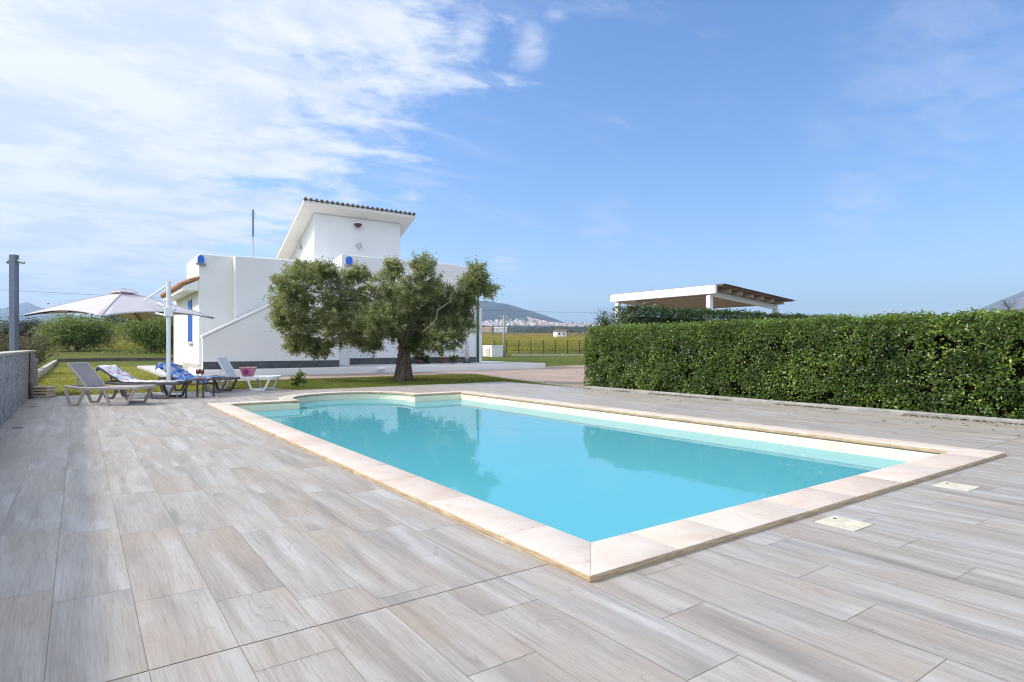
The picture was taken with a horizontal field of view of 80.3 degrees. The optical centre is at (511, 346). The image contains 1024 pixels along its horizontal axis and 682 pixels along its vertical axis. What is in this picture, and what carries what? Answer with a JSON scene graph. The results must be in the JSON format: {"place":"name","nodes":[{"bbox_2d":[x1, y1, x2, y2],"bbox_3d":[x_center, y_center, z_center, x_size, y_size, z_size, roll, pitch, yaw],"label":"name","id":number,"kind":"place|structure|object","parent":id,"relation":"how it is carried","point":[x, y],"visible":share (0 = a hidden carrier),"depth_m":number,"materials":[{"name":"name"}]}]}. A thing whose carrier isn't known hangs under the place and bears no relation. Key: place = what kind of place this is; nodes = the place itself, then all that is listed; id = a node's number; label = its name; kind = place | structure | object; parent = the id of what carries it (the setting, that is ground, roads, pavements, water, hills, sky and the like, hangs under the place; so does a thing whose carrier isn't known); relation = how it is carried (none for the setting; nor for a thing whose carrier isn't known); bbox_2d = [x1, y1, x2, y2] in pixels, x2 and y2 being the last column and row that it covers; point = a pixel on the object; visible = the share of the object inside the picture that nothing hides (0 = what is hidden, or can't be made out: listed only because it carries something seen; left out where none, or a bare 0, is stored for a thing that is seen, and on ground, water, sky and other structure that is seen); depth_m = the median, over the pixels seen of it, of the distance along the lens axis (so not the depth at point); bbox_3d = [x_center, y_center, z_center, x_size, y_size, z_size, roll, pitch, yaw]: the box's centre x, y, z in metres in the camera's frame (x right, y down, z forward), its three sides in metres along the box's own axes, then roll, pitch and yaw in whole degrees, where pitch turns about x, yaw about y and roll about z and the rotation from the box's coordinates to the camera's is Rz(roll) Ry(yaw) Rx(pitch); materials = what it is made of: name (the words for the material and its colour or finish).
{"place":"outdoors","nodes":[
{"label":"outdoors","id":0,"kind":"place"},
{"bbox_2d":[0,302,102,321],"bbox_3d":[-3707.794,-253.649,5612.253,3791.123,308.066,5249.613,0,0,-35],"label":"hill","id":1,"kind":"structure","parent":0,"point":[28,306],"depth_m":4777.46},
{"bbox_2d":[38,364,218,395],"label":"lawn","id":2,"kind":"structure","parent":0,"point":[106,375],"depth_m":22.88,"materials":[{"name":"green plant"}]},
{"bbox_2d":[32,358,38,385],"bbox_3d":[-11.367,0.720,14.400,0.210,0.860,0.210,0,0,-35],"label":"stone post","id":3,"kind":"object","parent":2,"relation":"on","point":[35,361],"visible":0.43,"depth_m":14.36,"materials":[{"name":"grey stone"}]},
{"bbox_2d":[482,345,502,356],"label":"utility hut","id":4,"kind":"object","parent":2,"relation":"on","point":[492,350],"visible":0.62,"depth_m":56.37,"materials":[{"name":"stone"}]},
{"bbox_2d":[501,316,506,356],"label":"utility pole","id":5,"kind":"object","parent":2,"relation":"on","point":[503,317],"visible":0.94,"depth_m":54.91,"materials":[{"name":"concrete"}]},
{"bbox_2d":[137,365,199,376],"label":"side path","id":6,"kind":"structure","parent":0,"point":[157,371],"depth_m":27.56,"materials":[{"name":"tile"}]},
{"bbox_2d":[29,291,580,312],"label":"overhead cable","id":7,"kind":"object","parent":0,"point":[154,297],"visible":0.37,"depth_m":107.41,"materials":[{"name":"metal"}]},
{"bbox_2d":[188,361,544,375],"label":"porch floor","id":8,"kind":"structure","parent":0,"point":[332,370],"depth_m":26.80,"materials":[{"name":"white concrete"}]},
{"bbox_2d":[160,197,481,370],"bbox_3d":[-10.312,-3.188,33.092,15.284,8.576,14.130,0,0,-35],"label":"villa","id":9,"kind":"object","parent":8,"relation":"on","point":[226,293],"visible":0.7,"depth_m":26.29,"materials":[{"name":"paint"}]},
{"bbox_2d":[187,298,192,343],"bbox_3d":[-13.721,-1.045,25.856,0.090,1.930,1.140,0,0,-35],"label":"window","id":10,"kind":"structure","parent":9,"relation":"in","point":[190,303],"depth_m":25.62,"materials":[{"name":"blue glass"}]},
{"bbox_2d":[252,209,253,256],"bbox_3d":[-12.166,-4.700,28.500,0.316,3.500,0.084,0,0,-12],"label":"roof aerial","id":11,"kind":"object","parent":9,"relation":"on","point":[252,232],"visible":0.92,"depth_m":28.48,"materials":[{"name":"metal"}]},
{"bbox_2d":[339,328,348,364],"bbox_3d":[-8.432,-0.187,29.058,1.303,2.167,0.077,0,0,-35],"label":"door","id":12,"kind":"structure","parent":9,"relation":"in","point":[344,354],"depth_m":29.29,"materials":[{"name":"white paint"}]},
{"bbox_2d":[195,362,527,369],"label":"porch paving","id":13,"kind":"structure","parent":8,"relation":"on","point":[368,365],"depth_m":29.86,"materials":[{"name":"tile"}]},
{"bbox_2d":[411,351,432,363],"bbox_3d":[-4.638,0.607,31.145,1.306,0.986,0.781,0,0,-35],"label":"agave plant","id":14,"kind":"object","parent":13,"relation":"on","point":[421,360],"visible":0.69,"depth_m":31.04,"materials":[{"name":"green plant"}]},
{"bbox_2d":[437,344,445,362],"bbox_3d":[-3.704,0.368,31.857,0.493,1.060,0.493,0,0,15],"label":"potted plant","id":15,"kind":"object","parent":13,"relation":"on","point":[441,359],"visible":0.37,"depth_m":31.75,"materials":[{"name":"green plant"}]},
{"bbox_2d":[448,354,458,362],"bbox_3d":[-3.063,0.655,31.699,0.634,0.485,0.572,0,0,-10],"label":"potted plant","id":16,"kind":"object","parent":13,"relation":"on","point":[453,358],"visible":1,"depth_m":31.66,"materials":[{"name":"green plant"}]},
{"bbox_2d":[463,339,470,362],"bbox_3d":[-2.428,0.218,32.650,0.400,1.360,0.390,0,0,-35],"label":"folded parasol","id":17,"kind":"object","parent":13,"relation":"on","point":[466,352],"visible":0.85,"depth_m":32.58,"materials":[{"name":"fabric"}]},
{"bbox_2d":[0,320,999,388],"bbox_3d":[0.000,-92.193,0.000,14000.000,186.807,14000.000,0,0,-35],"label":"ground","id":18,"kind":"structure","parent":0,"point":[573,358],"depth_m":52.60,"materials":[{"name":"green plant"}]},
{"bbox_2d":[6,254,24,350],"bbox_3d":[-12.029,-0.485,14.700,0.452,3.470,0.140,0,0,0],"label":"lamp post","id":19,"kind":"object","parent":18,"relation":"on","point":[13,261],"visible":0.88,"depth_m":14.63,"materials":[{"name":"grey metal"}]},
{"bbox_2d":[0,350,36,426],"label":"garden wall","id":20,"kind":"structure","parent":18,"relation":"on","point":[14,373],"depth_m":10.36,"materials":[{"name":"stone"}]},
{"bbox_2d":[0,324,45,351],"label":"twiggy shrub","id":21,"kind":"object","parent":18,"relation":"on","point":[3,346],"visible":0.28,"depth_m":23.02,"materials":[{"name":"green plant"}]},
{"bbox_2d":[0,309,56,348],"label":"citrus tree","id":22,"kind":"object","parent":18,"relation":"on","point":[23,329],"visible":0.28,"depth_m":64.91,"materials":[{"name":"green plant"}]},
{"bbox_2d":[2,324,61,367],"bbox_3d":[-20.611,0.127,25.825,2.381,2.234,2.525,0,0,-35],"label":"twiggy shrub","id":23,"kind":"object","parent":18,"relation":"on","point":[42,353],"visible":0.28,"depth_m":26.26,"materials":[{"name":"green plant"}]},
{"bbox_2d":[38,360,56,378],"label":"lawn kerb","id":24,"kind":"structure","parent":18,"relation":"on","point":[44,369],"depth_m":27.43,"materials":[{"name":"concrete"}]},
{"bbox_2d":[27,303,127,351],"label":"citrus tree","id":25,"kind":"object","parent":18,"relation":"on","point":[68,330],"visible":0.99,"depth_m":56.61,"materials":[{"name":"green plant"}]},
{"bbox_2d":[0,303,163,328],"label":"scrub","id":26,"kind":"object","parent":18,"relation":"on","point":[42,321],"visible":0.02,"depth_m":311.88,"materials":[{"name":"green plant"}]},
{"bbox_2d":[43,314,152,342],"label":"scrub","id":27,"kind":"object","parent":18,"relation":"on","point":[114,327],"visible":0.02,"depth_m":117.41,"materials":[{"name":"green plant"}]},
{"bbox_2d":[36,343,173,355],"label":"undergrowth","id":28,"kind":"object","parent":18,"relation":"on","point":[129,353],"visible":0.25,"depth_m":53.93,"materials":[{"name":"green plant"}]},
{"bbox_2d":[97,315,128,326],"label":"tree","id":29,"kind":"object","parent":18,"relation":"on","point":[110,316],"visible":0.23,"depth_m":297.50,"materials":[{"name":"green plant"}]},
{"bbox_2d":[58,357,173,361],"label":"garden kerb","id":30,"kind":"structure","parent":18,"relation":"on","point":[110,359],"depth_m":42.51,"materials":[{"name":"grey concrete"}]},
{"bbox_2d":[73,337,173,349],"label":"garden weeds","id":31,"kind":"object","parent":18,"relation":"on","point":[119,344],"visible":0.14,"depth_m":67.26,"materials":[{"name":"green plant"}]},
{"bbox_2d":[105,315,173,353],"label":"citrus tree","id":32,"kind":"object","parent":18,"relation":"on","point":[151,333],"visible":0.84,"depth_m":54.42,"materials":[{"name":"green plant"}]},
{"bbox_2d":[210,373,573,389],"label":"grass verge","id":33,"kind":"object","parent":18,"relation":"on","point":[384,386],"depth_m":18.59,"materials":[{"name":"green plant"}]},
{"bbox_2d":[289,367,306,386],"bbox_3d":[-6.000,0.879,17.030,0.498,0.608,0.532,0,0,-35],"label":"shrub","id":34,"kind":"object","parent":33,"relation":"on","point":[295,380],"visible":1,"depth_m":16.96,"materials":[{"name":"green plant"}]},
{"bbox_2d":[261,247,504,381],"bbox_3d":[-4.217,-0.971,20.243,7.961,4.525,4.302,0,0,-1],"label":"olive tree","id":35,"kind":"object","parent":33,"relation":"on","point":[369,329],"visible":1,"depth_m":19.55,"materials":[{"name":"green plant"}]},
{"bbox_2d":[209,374,583,387],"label":"verge kerb","id":36,"kind":"structure","parent":33,"relation":"on","point":[469,374],"depth_m":20.23,"materials":[{"name":"concrete"}]},
{"bbox_2d":[205,365,594,387],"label":"paved drive","id":37,"kind":"structure","parent":18,"relation":"on","point":[566,375],"depth_m":25.44,"materials":[{"name":"concrete"}]},
{"bbox_2d":[377,366,384,370],"bbox_3d":[-5.786,1.035,26.820,0.316,0.290,0.180,0,0,-35],"label":"garden spotlight","id":38,"kind":"object","parent":37,"relation":"on","point":[381,368],"visible":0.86,"depth_m":26.77,"materials":[{"name":"white plastic"}]},
{"bbox_2d":[576,309,621,371],"bbox_3d":[3.569,-0.128,24.502,1.962,2.918,1.806,0,0,7],"label":"garden bush","id":39,"kind":"object","parent":37,"relation":"on","point":[604,322],"visible":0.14,"depth_m":24.44,"materials":[{"name":"green plant"}]},
{"bbox_2d":[609,283,794,323],"bbox_3d":[9.028,-0.711,29.584,5.560,3.821,6.810,0,0,-35],"label":"pergola","id":40,"kind":"object","parent":37,"relation":"on","point":[714,296],"visible":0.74,"depth_m":28.23,"materials":[{"name":"white paint"}]},
{"bbox_2d":[482,327,491,331],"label":"farmhouse","id":41,"kind":"object","parent":18,"relation":"on","point":[486,329],"visible":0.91,"depth_m":427.60,"materials":[{"name":"pink wood"}]},
{"bbox_2d":[494,327,507,332],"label":"farmhouse","id":42,"kind":"object","parent":18,"relation":"on","point":[498,329],"visible":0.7,"depth_m":427.69,"materials":[{"name":"stone"}]},
{"bbox_2d":[482,335,586,350],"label":"field grass","id":43,"kind":"structure","parent":18,"relation":"on","point":[528,340],"depth_m":108.75,"materials":[{"name":"green plant"}]},
{"bbox_2d":[494,340,582,353],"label":"wire fence","id":44,"kind":"object","parent":18,"relation":"on","point":[543,345],"visible":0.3,"depth_m":61.30,"materials":[{"name":"metal"}]},
{"bbox_2d":[512,355,567,355],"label":"fence kerb","id":45,"kind":"structure","parent":18,"relation":"on","point":[539,355],"depth_m":58.54,"materials":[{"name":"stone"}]},
{"bbox_2d":[482,319,612,331],"bbox_3d":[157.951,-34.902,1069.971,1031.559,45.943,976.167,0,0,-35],"label":"treeline","id":46,"kind":"object","parent":18,"relation":"on","point":[542,329],"visible":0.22,"depth_m":669.50,"materials":[{"name":"green plant"}]},
{"bbox_2d":[482,317,613,326],"bbox_3d":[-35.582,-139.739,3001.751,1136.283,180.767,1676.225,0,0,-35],"label":"distant town","id":47,"kind":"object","parent":18,"relation":"on","point":[531,322],"visible":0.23,"depth_m":2745.78},
{"bbox_2d":[515,323,587,334],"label":"field scrub","id":48,"kind":"object","parent":18,"relation":"on","point":[570,331],"visible":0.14,"depth_m":276.28,"materials":[{"name":"green plant"}]},
{"bbox_2d":[553,329,566,336],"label":"farmhouse","id":49,"kind":"object","parent":18,"relation":"on","point":[559,332],"visible":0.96,"depth_m":178.61,"materials":[{"name":"tile"}]},
{"bbox_2d":[610,303,844,335],"bbox_3d":[8.821,-0.128,22.677,13.521,2.612,1.170,0,0,-35],"label":"back hedge","id":50,"kind":"object","parent":18,"relation":"on","point":[640,314],"visible":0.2,"depth_m":19.98,"materials":[{"name":"green plant"}]},
{"bbox_2d":[582,306,1023,419],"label":"clipped hedge","id":51,"kind":"object","parent":18,"relation":"on","point":[965,363],"visible":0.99,"depth_m":11.39,"materials":[{"name":"green plant"}]},
{"bbox_2d":[586,386,1023,424],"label":"curb","id":52,"kind":"structure","parent":18,"relation":"on","point":[940,415],"depth_m":11.11,"materials":[{"name":"concrete"}]},
{"bbox_2d":[994,300,1018,312],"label":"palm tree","id":53,"kind":"object","parent":18,"relation":"on","point":[1006,304],"visible":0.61,"depth_m":60.08,"materials":[{"name":"green plant"}]},
{"bbox_2d":[0,382,1023,681],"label":"patio deck","id":54,"kind":"structure","parent":0,"point":[96,636],"depth_m":3.03,"materials":[{"name":"grey tile"}]},
{"bbox_2d":[28,352,34,398],"bbox_3d":[-10.607,0.639,13.387,0.160,1.022,0.151,0,0,-5],"label":"broom","id":55,"kind":"object","parent":54,"relation":"on","point":[30,391],"visible":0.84,"depth_m":13.32,"materials":[{"name":"plastic"}]},
{"bbox_2d":[33,386,57,396],"bbox_3d":[-10.739,1.028,13.900,0.427,0.236,0.320,0,0,0],"label":"plank bundle","id":56,"kind":"object","parent":54,"relation":"on","point":[44,391],"visible":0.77,"depth_m":13.78,"materials":[{"name":"brown wood"}]},
{"bbox_2d":[63,362,155,405],"bbox_3d":[-7.979,0.738,12.070,1.442,0.829,0.635,0,0,0],"label":"sun lounger","id":57,"kind":"object","parent":54,"relation":"on","point":[87,375],"visible":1,"depth_m":11.94,"materials":[{"name":"beige plastic"}]},
{"bbox_2d":[23,281,214,396],"bbox_3d":[-9.195,-0.180,14.819,3.795,2.660,2.909,0,0,24],"label":"cantilever parasol","id":58,"kind":"object","parent":54,"relation":"on","point":[128,304],"visible":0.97,"depth_m":14.24,"materials":[{"name":"fabric"}]},
{"bbox_2d":[97,367,191,398],"bbox_3d":[-8.179,0.794,13.520,1.782,0.718,0.635,0,0,0],"label":"sun lounger","id":59,"kind":"object","parent":54,"relation":"on","point":[163,384],"visible":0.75,"depth_m":13.21,"materials":[{"name":"plastic"}]},
{"bbox_2d":[95,365,184,381],"bbox_3d":[-8.265,0.601,13.520,1.670,0.378,0.581,0,0,0],"label":"beach towel","id":60,"kind":"object","parent":59,"relation":"on","point":[117,372],"visible":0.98,"depth_m":13.48,"materials":[{"name":"white fabric"}]},
{"bbox_2d":[158,376,239,392],"bbox_3d":[-7.886,0.783,15.320,1.776,0.740,0.635,0,0,0],"label":"sun lounger","id":61,"kind":"object","parent":54,"relation":"on","point":[216,384],"visible":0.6,"depth_m":15.09,"materials":[{"name":"plastic"}]},
{"bbox_2d":[155,362,220,382],"bbox_3d":[-8.142,0.648,15.291,1.324,0.514,0.638,0,0,0],"label":"beach towel","id":62,"kind":"object","parent":61,"relation":"on","point":[178,372],"visible":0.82,"depth_m":15.09,"materials":[{"name":"blue fabric"}]},
{"bbox_2d":[185,378,214,397],"bbox_3d":[-7.070,0.945,13.760,0.420,0.410,0.520,0,0,0],"label":"side table","id":63,"kind":"object","parent":54,"relation":"on","point":[197,383],"visible":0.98,"depth_m":13.53,"materials":[{"name":"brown wood"}]},
{"bbox_2d":[206,357,280,390],"bbox_3d":[-7.089,0.721,16.040,1.762,0.865,0.635,0,0,0],"label":"sun lounger","id":64,"kind":"object","parent":54,"relation":"on","point":[226,367],"visible":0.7,"depth_m":15.93,"materials":[{"name":"white plastic"}]},
{"bbox_2d":[239,365,256,376],"bbox_3d":[-6.970,0.640,16.006,0.468,0.317,0.328,0,0,0],"label":"basket","id":65,"kind":"object","parent":64,"relation":"on","point":[247,371],"visible":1,"depth_m":15.93,"materials":[{"name":"plastic"}]},
{"bbox_2d":[207,391,1005,582],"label":"swimming pool","id":66,"kind":"structure","parent":54,"relation":"in","point":[587,561],"depth_m":4.89,"materials":[{"name":"stone"}]},
{"bbox_2d":[554,388,1022,435],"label":"leaf litter","id":67,"kind":"object","parent":54,"relation":"on","point":[837,408],"visible":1,"depth_m":10.13,"materials":[{"name":"brown plant"}]},
{"bbox_2d":[814,515,872,530],"bbox_3d":[2.158,1.162,3.950,0.260,0.036,0.270,0,0,-35],"label":"skimmer lid","id":68,"kind":"object","parent":54,"relation":"in","point":[844,523],"visible":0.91,"depth_m":3.93,"materials":[{"name":"plastic"}]},
{"bbox_2d":[932,481,979,491],"bbox_3d":[3.648,1.162,4.987,0.270,0.036,0.270,0,0,-35],"label":"skimmer lid","id":69,"kind":"object","parent":54,"relation":"in","point":[956,486],"visible":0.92,"depth_m":4.96,"materials":[{"name":"plastic"}]},
{"bbox_2d":[479,301,563,322],"bbox_3d":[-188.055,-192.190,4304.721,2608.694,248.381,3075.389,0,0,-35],"label":"hill","id":70,"kind":"structure","parent":0,"point":[508,311],"depth_m":3372.71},
{"bbox_2d":[252,399,906,541],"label":"water","id":71,"kind":"structure","parent":0,"point":[589,479],"depth_m":6.89,"materials":[{"name":"blue liquid"}]},
{"bbox_2d":[972,291,1023,320],"bbox_3d":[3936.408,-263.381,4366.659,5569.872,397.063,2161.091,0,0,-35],"label":"bare hill","id":72,"kind":"structure","parent":0,"point":[1012,299],"depth_m":3536.00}
]}

